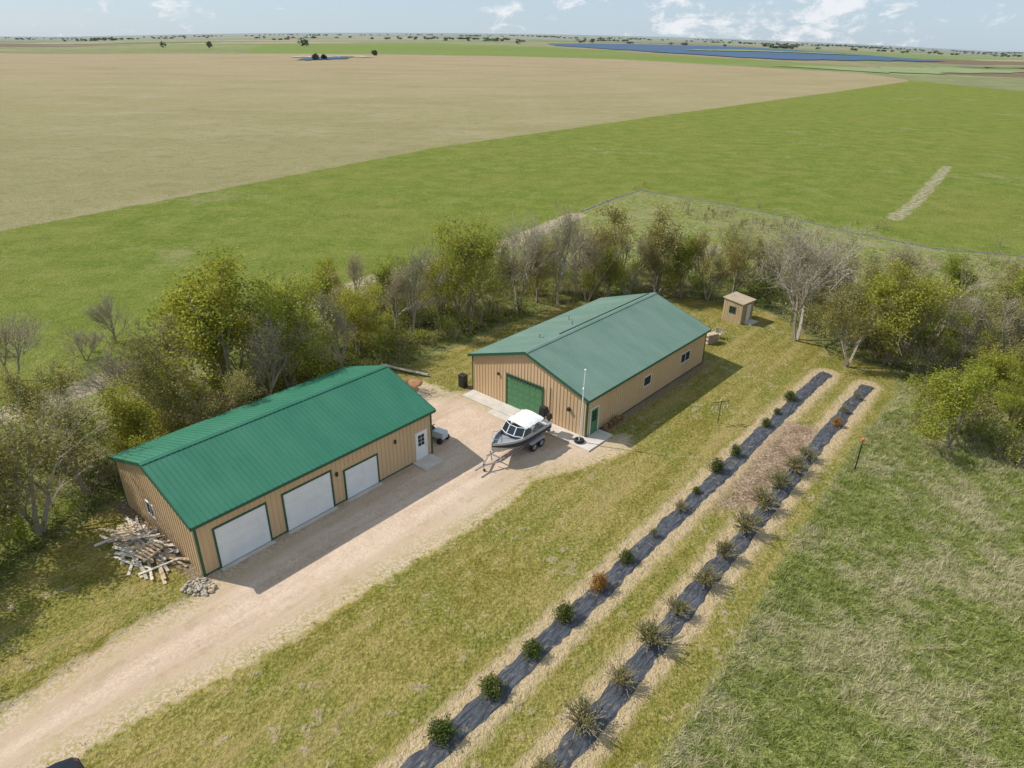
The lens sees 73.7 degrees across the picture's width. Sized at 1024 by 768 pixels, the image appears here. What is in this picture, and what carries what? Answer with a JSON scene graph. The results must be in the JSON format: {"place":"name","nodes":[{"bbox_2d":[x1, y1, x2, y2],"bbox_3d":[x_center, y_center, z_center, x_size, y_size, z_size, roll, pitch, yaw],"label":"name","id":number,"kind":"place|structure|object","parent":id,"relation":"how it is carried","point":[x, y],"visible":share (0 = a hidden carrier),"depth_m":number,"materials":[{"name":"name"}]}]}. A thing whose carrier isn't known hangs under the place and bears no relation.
{"place":"outdoors","nodes":[
{"label":"outdoors","id":0,"kind":"place"},
{"bbox_2d":[0,264,603,587],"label":"woodland grass","id":1,"kind":"structure","parent":0,"point":[42,506],"depth_m":59.62,"materials":[{"name":"green plant"}]},
{"bbox_2d":[0,33,1023,767],"bbox_3d":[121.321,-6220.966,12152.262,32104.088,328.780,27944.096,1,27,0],"label":"ground","id":2,"kind":"structure","parent":0,"point":[136,171],"depth_m":56.95,"materials":[{"name":"green plant"}]},
{"bbox_2d":[0,467,36,547],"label":"elm tree","id":3,"kind":"object","parent":2,"relation":"on","point":[16,501],"visible":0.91,"depth_m":34.63,"materials":[{"name":"green plant"}]},
{"bbox_2d":[0,308,51,381],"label":"bare tree","id":4,"kind":"object","parent":2,"relation":"on","point":[20,332],"visible":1,"depth_m":53.83,"materials":[{"name":"grey plant"}]},
{"bbox_2d":[0,355,88,478],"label":"elm tree","id":5,"kind":"object","parent":2,"relation":"on","point":[30,394],"visible":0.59,"depth_m":41.13,"materials":[{"name":"green plant"}]},
{"bbox_2d":[28,393,91,497],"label":"tree","id":6,"kind":"object","parent":2,"relation":"on","point":[81,483],"visible":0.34,"depth_m":39.67,"materials":[{"name":"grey plant"}]},
{"bbox_2d":[0,386,120,535],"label":"elm tree","id":7,"kind":"object","parent":2,"relation":"on","point":[7,453],"visible":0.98,"depth_m":36.97,"materials":[{"name":"green plant"}]},
{"bbox_2d":[53,323,107,361],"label":"bare tree","id":8,"kind":"object","parent":2,"relation":"on","point":[82,342],"visible":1,"depth_m":58.51,"materials":[{"name":"grey plant"}]},
{"bbox_2d":[74,354,137,407],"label":"bare tree","id":9,"kind":"object","parent":2,"relation":"on","point":[98,375],"visible":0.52,"depth_m":49.10,"materials":[{"name":"grey plant"}]},
{"bbox_2d":[81,287,133,341],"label":"bare tree","id":10,"kind":"object","parent":2,"relation":"on","point":[108,315],"visible":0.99,"depth_m":61.33,"materials":[{"name":"grey plant"}]},
{"bbox_2d":[93,378,176,461],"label":"budding cottonwood tree","id":11,"kind":"object","parent":2,"relation":"on","point":[134,430],"visible":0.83,"depth_m":41.84,"materials":[{"name":"green plant"}]},
{"bbox_2d":[94,516,188,584],"bbox_3d":[-20.142,8.639,37.269,7.267,0.757,3.494,18,31,30],"label":"scrap lumber pile","id":12,"kind":"object","parent":2,"relation":"on","point":[128,540],"visible":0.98,"depth_m":36.86,"materials":[{"name":"beige wood"}]},
{"bbox_2d":[103,305,196,432],"bbox_3d":[-24.485,-0.647,46.428,5.910,9.277,8.554,3,27,5],"label":"tree","id":13,"kind":"object","parent":2,"relation":"on","point":[143,376],"visible":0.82,"depth_m":44.25,"materials":[{"name":"green plant"}]},
{"bbox_2d":[95,320,207,411],"bbox_3d":[-25.201,-1.187,48.899,7.338,8.030,6.391,-22,35,-38],"label":"bare tree","id":14,"kind":"object","parent":2,"relation":"on","point":[117,364],"visible":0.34,"depth_m":47.97,"materials":[{"name":"grey plant"}]},
{"bbox_2d":[179,577,216,596],"bbox_3d":[-15.839,10.268,34.695,1.770,0.351,1.307,10,28,18],"label":"rubble pile","id":15,"kind":"object","parent":2,"relation":"on","point":[199,585],"visible":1,"depth_m":34.55,"materials":[{"name":"stone"}]},
{"bbox_2d":[135,239,264,411],"bbox_3d":[-22.170,-4.105,49.309,9.111,13.094,14.983,-10,29,-21],"label":"budding cottonwood tree","id":16,"kind":"object","parent":2,"relation":"on","point":[216,326],"visible":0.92,"depth_m":47.77,"materials":[{"name":"green plant"}]},
{"bbox_2d":[2,256,401,379],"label":"trackside shrubs","id":17,"kind":"object","parent":2,"relation":"on","point":[112,337],"visible":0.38,"depth_m":60.47,"materials":[{"name":"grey plant"}]},
{"bbox_2d":[151,362,271,430],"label":"elm tree","id":18,"kind":"object","parent":2,"relation":"on","point":[239,388],"visible":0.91,"depth_m":44.21,"materials":[{"name":"green plant"}]},
{"bbox_2d":[186,306,268,377],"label":"elm tree","id":19,"kind":"object","parent":2,"relation":"on","point":[242,319],"visible":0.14,"depth_m":53.91,"materials":[{"name":"green plant"}]},
{"bbox_2d":[233,307,315,395],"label":"bare tree","id":20,"kind":"object","parent":2,"relation":"on","point":[263,352],"visible":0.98,"depth_m":48.48,"materials":[{"name":"grey plant"}]},
{"bbox_2d":[108,365,443,576],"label":"tan metal garage","id":21,"kind":"structure","parent":2,"relation":"on","point":[206,497],"depth_m":39.19,"materials":[{"name":"metal"}]},
{"bbox_2d":[214,456,378,566],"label":"overhead doors","id":22,"kind":"structure","parent":21,"relation":"in","point":[250,531],"depth_m":38.56,"materials":[{"name":"white metal"}]},
{"bbox_2d":[415,428,427,460],"bbox_3d":[-5.979,4.067,45.252,0.108,2.140,1.020,22,33,36],"label":"entry door","id":23,"kind":"structure","parent":21,"relation":"in","point":[421,444],"depth_m":45.22,"materials":[{"name":"white paint"}]},
{"bbox_2d":[220,263,342,387],"bbox_3d":[-17.224,-4.059,52.240,8.837,10.474,9.073,-4,27,-9],"label":"budding cottonwood tree","id":24,"kind":"object","parent":2,"relation":"on","point":[279,306],"visible":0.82,"depth_m":50.92,"materials":[{"name":"green plant"}]},
{"bbox_2d":[1,437,622,767],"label":"driveway weeds","id":25,"kind":"object","parent":2,"relation":"on","point":[284,640],"visible":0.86,"depth_m":32.58,"materials":[{"name":"green plant"}]},
{"bbox_2d":[294,252,342,306],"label":"budding cottonwood tree","id":26,"kind":"object","parent":2,"relation":"on","point":[328,265],"visible":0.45,"depth_m":65.96,"materials":[{"name":"green plant"}]},
{"bbox_2d":[291,286,358,366],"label":"bare tree","id":27,"kind":"object","parent":2,"relation":"on","point":[340,323],"visible":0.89,"depth_m":53.58,"materials":[{"name":"grey plant"}]},
{"bbox_2d":[204,294,471,399],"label":"undergrowth bushes","id":28,"kind":"object","parent":2,"relation":"on","point":[446,323],"visible":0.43,"depth_m":61.42,"materials":[{"name":"green plant"}]},
{"bbox_2d":[319,267,377,337],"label":"elm tree","id":29,"kind":"object","parent":2,"relation":"on","point":[333,278],"visible":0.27,"depth_m":61.13,"materials":[{"name":"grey plant"}]},
{"bbox_2d":[344,249,369,292],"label":"bare tree","id":30,"kind":"object","parent":2,"relation":"on","point":[352,273],"visible":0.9,"depth_m":69.37,"materials":[{"name":"grey plant"}]},
{"bbox_2d":[326,279,394,357],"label":"budding cottonwood tree","id":31,"kind":"object","parent":2,"relation":"on","point":[357,307],"visible":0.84,"depth_m":57.92,"materials":[{"name":"green plant"}]},
{"bbox_2d":[359,254,415,315],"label":"budding cottonwood tree","id":32,"kind":"object","parent":2,"relation":"on","point":[382,273],"visible":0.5,"depth_m":65.93,"materials":[{"name":"green plant"}]},
{"bbox_2d":[379,258,428,329],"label":"bare tree","id":33,"kind":"object","parent":2,"relation":"on","point":[393,286],"visible":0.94,"depth_m":63.04,"materials":[{"name":"grey plant"}]},
{"bbox_2d":[398,240,448,334],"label":"bare tree","id":34,"kind":"object","parent":2,"relation":"on","point":[415,274],"visible":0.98,"depth_m":62.23,"materials":[{"name":"grey plant"}]},
{"bbox_2d":[413,453,443,470],"bbox_3d":[-5.543,5.189,45.302,1.310,0.100,1.600,22,33,36],"label":"door slab","id":35,"kind":"structure","parent":2,"relation":"on","point":[429,461],"depth_m":45.18,"materials":[{"name":"concrete"}]},
{"bbox_2d":[411,252,467,323],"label":"budding cottonwood tree","id":36,"kind":"object","parent":2,"relation":"on","point":[450,298],"visible":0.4,"depth_m":65.50,"materials":[{"name":"green plant"}]},
{"bbox_2d":[418,211,517,330],"bbox_3d":[-4.366,-10.504,64.101,8.821,11.797,8.592,-11,29,-23],"label":"budding cottonwood tree","id":37,"kind":"object","parent":2,"relation":"on","point":[459,257],"visible":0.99,"depth_m":62.85,"materials":[{"name":"green plant"}]},
{"bbox_2d":[456,239,521,313],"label":"elm tree","id":38,"kind":"object","parent":2,"relation":"on","point":[500,258],"visible":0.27,"depth_m":68.25,"materials":[{"name":"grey plant"}]},
{"bbox_2d":[0,252,1023,562],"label":"undergrowth bushes","id":39,"kind":"object","parent":2,"relation":"on","point":[20,533],"visible":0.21,"depth_m":61.03,"materials":[{"name":"green plant"}]},
{"bbox_2d":[475,405,552,470],"bbox_3d":[0.048,3.675,46.135,2.240,2.206,7.680,21,33,34],"label":"fishing boat on trailer","id":40,"kind":"object","parent":2,"relation":"on","point":[523,429],"visible":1,"depth_m":46.04,"materials":[{"name":"metal"}]},
{"bbox_2d":[5,34,1022,59],"bbox_3d":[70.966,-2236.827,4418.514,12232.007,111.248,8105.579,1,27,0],"label":"distant trees","id":41,"kind":"object","parent":2,"relation":"on","point":[315,56],"visible":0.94,"depth_m":3648.07,"materials":[{"name":"green plant"}]},
{"bbox_2d":[481,209,560,313],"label":"bare tree","id":42,"kind":"object","parent":2,"relation":"on","point":[532,249],"visible":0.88,"depth_m":67.60,"materials":[{"name":"grey plant"}]},
{"bbox_2d":[47,244,1022,519],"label":"undergrowth bushes","id":43,"kind":"object","parent":2,"relation":"on","point":[565,292],"visible":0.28,"depth_m":64.21,"materials":[{"name":"green plant"}]},
{"bbox_2d":[515,232,559,302],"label":"budding cottonwood tree","id":44,"kind":"object","parent":2,"relation":"on","point":[537,279],"visible":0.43,"depth_m":70.63,"materials":[{"name":"green plant"}]},
{"bbox_2d":[546,210,589,290],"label":"bare tree","id":45,"kind":"object","parent":2,"relation":"on","point":[576,230],"visible":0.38,"depth_m":74.70,"materials":[{"name":"grey plant"}]},
{"bbox_2d":[543,200,598,307],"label":"bare tree","id":46,"kind":"object","parent":2,"relation":"on","point":[567,233],"visible":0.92,"depth_m":69.85,"materials":[{"name":"grey plant"}]},
{"bbox_2d":[462,292,711,451],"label":"tan metal shop","id":47,"kind":"structure","parent":2,"relation":"on","point":[628,352],"depth_m":52.29,"materials":[{"name":"metal"}]},
{"bbox_2d":[506,373,543,413],"bbox_3d":[0.885,0.927,51.099,3.600,2.720,0.158,22,33,36],"label":"overhead door","id":48,"kind":"structure","parent":47,"relation":"in","point":[521,394],"depth_m":51.06,"materials":[{"name":"metal"}]},
{"bbox_2d":[560,214,623,301],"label":"bare tree","id":49,"kind":"object","parent":2,"relation":"on","point":[587,260],"visible":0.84,"depth_m":72.24,"materials":[{"name":"grey plant"}]},
{"bbox_2d":[579,231,623,292],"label":"elm tree","id":50,"kind":"object","parent":2,"relation":"on","point":[593,257],"visible":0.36,"depth_m":73.84,"materials":[{"name":"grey plant"}]},
{"bbox_2d":[581,240,628,296],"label":"budding cottonwood tree","id":51,"kind":"object","parent":2,"relation":"on","point":[612,275],"visible":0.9,"depth_m":72.49,"materials":[{"name":"green plant"}]},
{"bbox_2d":[400,372,831,767],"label":"landscape fabric strip","id":52,"kind":"object","parent":2,"relation":"on","point":[472,715],"visible":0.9,"depth_m":34.30,"materials":[{"name":"grey fabric"}]},
{"bbox_2d":[422,713,460,748],"bbox_3d":[-2.872,13.740,27.201,1.552,1.030,1.508,-10,28,-20],"label":"juniper shrub","id":53,"kind":"object","parent":52,"relation":"on","point":[440,728],"visible":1,"depth_m":27.10,"materials":[{"name":"green plant"}]},
{"bbox_2d":[475,670,507,701],"bbox_3d":[-0.866,12.813,29.247,1.467,0.902,1.535,0,27,-1],"label":"juniper shrub","id":54,"kind":"object","parent":52,"relation":"on","point":[493,683],"visible":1,"depth_m":29.12,"materials":[{"name":"green plant"}]},
{"bbox_2d":[520,635,545,664],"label":"juniper shrub","id":55,"kind":"object","parent":52,"relation":"on","point":[533,648],"visible":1,"depth_m":30.91,"materials":[{"name":"green plant"}]},
{"bbox_2d":[552,598,576,625],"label":"juniper shrub","id":56,"kind":"object","parent":52,"relation":"on","point":[566,607],"visible":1,"depth_m":32.81,"materials":[{"name":"green plant"}]},
{"bbox_2d":[603,653,639,697],"bbox_3d":[4.746,12.543,29.564,1.628,1.230,1.653,13,29,23],"label":"honeysuckle shrub","id":57,"kind":"object","parent":2,"relation":"on","point":[620,675],"visible":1,"depth_m":29.46,"materials":[{"name":"green plant"}]},
{"bbox_2d":[585,199,690,294],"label":"elm tree","id":58,"kind":"object","parent":2,"relation":"on","point":[668,238],"visible":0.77,"depth_m":73.02,"materials":[{"name":"green plant"}]},
{"bbox_2d":[633,237,693,293],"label":"elm tree","id":59,"kind":"object","parent":2,"relation":"on","point":[657,271],"visible":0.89,"depth_m":73.39,"materials":[{"name":"green plant"}]},
{"bbox_2d":[658,230,703,298],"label":"budding cottonwood tree","id":60,"kind":"object","parent":2,"relation":"on","point":[686,254],"visible":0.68,"depth_m":73.23,"materials":[{"name":"green plant"}]},
{"bbox_2d":[535,384,874,767],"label":"landscape fabric strip","id":61,"kind":"object","parent":2,"relation":"on","point":[614,699],"visible":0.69,"depth_m":33.13,"materials":[{"name":"grey fabric"}]},
{"bbox_2d":[557,686,603,741],"bbox_3d":[2.886,13.419,27.474,2.099,1.482,2.510,-8,28,-16],"label":"honeysuckle shrub","id":62,"kind":"object","parent":61,"relation":"on","point":[584,719],"visible":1,"depth_m":27.57,"materials":[{"name":"green plant"}]},
{"bbox_2d":[628,611,678,653],"bbox_3d":[6.494,11.489,31.508,2.399,1.431,2.202,6,27,10],"label":"honeysuckle shrub","id":63,"kind":"object","parent":61,"relation":"on","point":[650,633],"visible":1,"depth_m":31.40,"materials":[{"name":"green plant"}]},
{"bbox_2d":[658,590,695,618],"bbox_3d":[8.060,10.745,33.385,1.942,1.121,1.584,19,32,32],"label":"honeysuckle shrub","id":64,"kind":"object","parent":61,"relation":"on","point":[678,607],"visible":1,"depth_m":33.25,"materials":[{"name":"green plant"}]},
{"bbox_2d":[689,562,723,588],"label":"honeysuckle shrub","id":65,"kind":"object","parent":61,"relation":"on","point":[707,577],"visible":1,"depth_m":35.03,"materials":[{"name":"green plant"}]},
{"bbox_2d":[711,536,741,560],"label":"honeysuckle shrub","id":66,"kind":"object","parent":61,"relation":"on","point":[725,549],"visible":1,"depth_m":36.73,"materials":[{"name":"green plant"}]},
{"bbox_2d":[747,480,783,510],"bbox_3d":[15.084,6.782,40.954,2.191,1.645,2.363,2,27,3],"label":"honeysuckle shrub","id":67,"kind":"object","parent":61,"relation":"on","point":[763,503],"visible":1,"depth_m":40.90,"materials":[{"name":"green plant"}]},
{"bbox_2d":[760,462,793,490],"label":"honeysuckle shrub","id":68,"kind":"object","parent":61,"relation":"on","point":[779,478],"visible":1,"depth_m":42.74,"materials":[{"name":"green plant"}]},
{"bbox_2d":[780,450,815,475],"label":"honeysuckle shrub","id":69,"kind":"object","parent":61,"relation":"on","point":[793,462],"visible":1,"depth_m":44.46,"materials":[{"name":"green plant"}]},
{"bbox_2d":[685,226,754,300],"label":"elm tree","id":70,"kind":"object","parent":2,"relation":"on","point":[732,265],"visible":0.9,"depth_m":72.78,"materials":[{"name":"green plant"}]},
{"bbox_2d":[722,292,757,325],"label":"garden shed","id":71,"kind":"structure","parent":2,"relation":"on","point":[737,307],"depth_m":68.82,"materials":[{"name":"beige wood"}]},
{"bbox_2d":[711,224,780,292],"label":"elm tree","id":72,"kind":"object","parent":2,"relation":"on","point":[745,249],"visible":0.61,"depth_m":75.21,"materials":[{"name":"green plant"}]},
{"bbox_2d":[730,504,768,535],"bbox_3d":[13.525,7.779,38.745,2.326,1.794,2.267,7,27,13],"label":"honeysuckle shrub","id":73,"kind":"object","parent":2,"relation":"on","point":[743,526],"visible":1,"depth_m":38.73,"materials":[{"name":"green plant"}]},
{"bbox_2d":[747,234,797,284],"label":"elm tree","id":74,"kind":"object","parent":2,"relation":"on","point":[758,255],"visible":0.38,"depth_m":76.43,"materials":[{"name":"green plant"}]},
{"bbox_2d":[646,368,907,767],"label":"mow edge grass","id":75,"kind":"structure","parent":2,"relation":"on","point":[755,615],"depth_m":34.53,"materials":[{"name":"plant"}]},
{"bbox_2d":[579,190,1022,256],"bbox_3d":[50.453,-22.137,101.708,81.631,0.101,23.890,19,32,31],"label":"fence","id":76,"kind":"object","parent":2,"relation":"on","point":[793,218],"visible":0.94,"depth_m":111.30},
{"bbox_2d":[745,213,875,340],"bbox_3d":[26.370,-9.228,62.172,11.404,12.070,10.851,16,30,28],"label":"bare tree","id":77,"kind":"object","parent":2,"relation":"on","point":[796,253],"visible":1,"depth_m":61.90,"materials":[{"name":"grey plant"}]},
{"bbox_2d":[778,234,850,306],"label":"bare tree","id":78,"kind":"object","parent":2,"relation":"on","point":[832,258],"visible":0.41,"depth_m":69.00,"materials":[{"name":"grey plant"}]},
{"bbox_2d":[686,207,1015,293],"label":"pasture shrubs","id":79,"kind":"object","parent":2,"relation":"on","point":[771,226],"visible":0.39,"depth_m":99.72,"materials":[{"name":"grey plant"}]},
{"bbox_2d":[679,196,1023,291],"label":"pasture shrubs","id":80,"kind":"object","parent":2,"relation":"on","point":[1004,258],"visible":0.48,"depth_m":95.05,"materials":[{"name":"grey plant"}]},
{"bbox_2d":[820,277,884,346],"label":"elm tree","id":81,"kind":"object","parent":2,"relation":"on","point":[861,306],"visible":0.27,"depth_m":62.00,"materials":[{"name":"green plant"}]},
{"bbox_2d":[685,253,1023,426],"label":"tall grass","id":82,"kind":"structure","parent":2,"relation":"on","point":[870,360],"depth_m":71.11,"materials":[{"name":"green plant"}]},
{"bbox_2d":[810,286,905,366],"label":"elm tree","id":83,"kind":"object","parent":2,"relation":"on","point":[838,316],"visible":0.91,"depth_m":57.56,"materials":[{"name":"green plant"}]},
{"bbox_2d":[825,254,894,317],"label":"elm tree","id":84,"kind":"object","parent":2,"relation":"on","point":[854,275],"visible":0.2,"depth_m":67.31,"materials":[{"name":"green plant"}]},
{"bbox_2d":[856,247,924,329],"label":"elm tree","id":85,"kind":"object","parent":2,"relation":"on","point":[910,260],"visible":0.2,"depth_m":65.00,"materials":[{"name":"green plant"}]},
{"bbox_2d":[868,239,940,285],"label":"bare tree","id":86,"kind":"object","parent":2,"relation":"on","point":[909,254],"visible":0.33,"depth_m":68.74,"materials":[{"name":"grey plant"}]},
{"bbox_2d":[844,253,982,363],"bbox_3d":[33.593,-5.887,58.263,9.325,9.702,9.083,-1,27,-4],"label":"budding cottonwood tree","id":87,"kind":"object","parent":2,"relation":"on","point":[928,290],"visible":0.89,"depth_m":57.32,"materials":[{"name":"green plant"}]},
{"bbox_2d":[807,272,1023,465],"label":"undergrowth bushes","id":88,"kind":"object","parent":2,"relation":"on","point":[938,358],"visible":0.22,"depth_m":59.13,"materials":[{"name":"green plant"}]},
{"bbox_2d":[909,258,991,337],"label":"bare tree","id":89,"kind":"object","parent":2,"relation":"on","point":[958,306],"visible":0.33,"depth_m":63.50,"materials":[{"name":"grey plant"}]},
{"bbox_2d":[900,356,1003,448],"bbox_3d":[30.184,1.149,46.986,5.369,6.991,8.829,10,28,18],"label":"budding cottonwood tree","id":90,"kind":"object","parent":2,"relation":"on","point":[957,399],"visible":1,"depth_m":46.22,"materials":[{"name":"green plant"}]},
{"bbox_2d":[936,248,990,318],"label":"budding cottonwood tree","id":91,"kind":"object","parent":2,"relation":"on","point":[953,262],"visible":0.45,"depth_m":67.19,"materials":[{"name":"green plant"}]},
{"bbox_2d":[940,292,1001,367],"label":"bare tree","id":92,"kind":"object","parent":2,"relation":"on","point":[977,328],"visible":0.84,"depth_m":57.03,"materials":[{"name":"grey plant"}]},
{"bbox_2d":[962,342,1023,403],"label":"budding cottonwood tree","id":93,"kind":"object","parent":2,"relation":"on","point":[999,364],"visible":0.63,"depth_m":52.02,"materials":[{"name":"green plant"}]},
{"bbox_2d":[974,290,1023,354],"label":"bare tree","id":94,"kind":"object","parent":2,"relation":"on","point":[1010,317],"visible":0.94,"depth_m":57.38,"materials":[{"name":"grey plant"}]},
{"bbox_2d":[978,296,1023,348],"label":"budding cottonwood tree","id":95,"kind":"object","parent":2,"relation":"on","point":[998,331],"visible":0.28,"depth_m":60.34,"materials":[{"name":"green plant"}]},
{"bbox_2d":[985,364,1023,423],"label":"budding cottonwood tree","id":96,"kind":"object","parent":2,"relation":"on","point":[1006,397],"visible":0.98,"depth_m":50.07,"materials":[{"name":"green plant"}]},
{"bbox_2d":[985,257,1023,310],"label":"elm tree","id":97,"kind":"object","parent":2,"relation":"on","point":[1008,287],"visible":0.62,"depth_m":66.18,"materials":[{"name":"green plant"}]},
{"bbox_2d":[990,332,1023,373],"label":"elm tree","id":98,"kind":"object","parent":2,"relation":"on","point":[1021,351],"visible":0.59,"depth_m":56.32,"materials":[{"name":"green plant"}]},
{"bbox_2d":[994,268,1023,338],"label":"budding cottonwood tree","id":99,"kind":"object","parent":2,"relation":"on","point":[1020,287],"visible":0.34,"depth_m":62.58,"materials":[{"name":"green plant"}]},
{"bbox_2d":[0,0,1023,51],"label":"sky","id":100,"kind":"structure","parent":0,"point":[980,25],"materials":[{"name":"blue"}]},
{"bbox_2d":[552,43,935,60],"bbox_3d":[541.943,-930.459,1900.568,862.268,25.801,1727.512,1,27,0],"label":"lake","id":101,"kind":"structure","parent":0,"point":[793,54],"depth_m":1631.08,"materials":[{"name":"liquid"}]},
{"bbox_2d":[661,409,1023,767],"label":"tall grass","id":102,"kind":"structure","parent":0,"point":[939,524],"depth_m":33.27,"materials":[{"name":"green plant"}]},
{"bbox_2d":[771,65,1019,73],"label":"field","id":103,"kind":"structure","parent":0,"point":[936,70],"depth_m":844.95,"materials":[{"name":"beige plant"}]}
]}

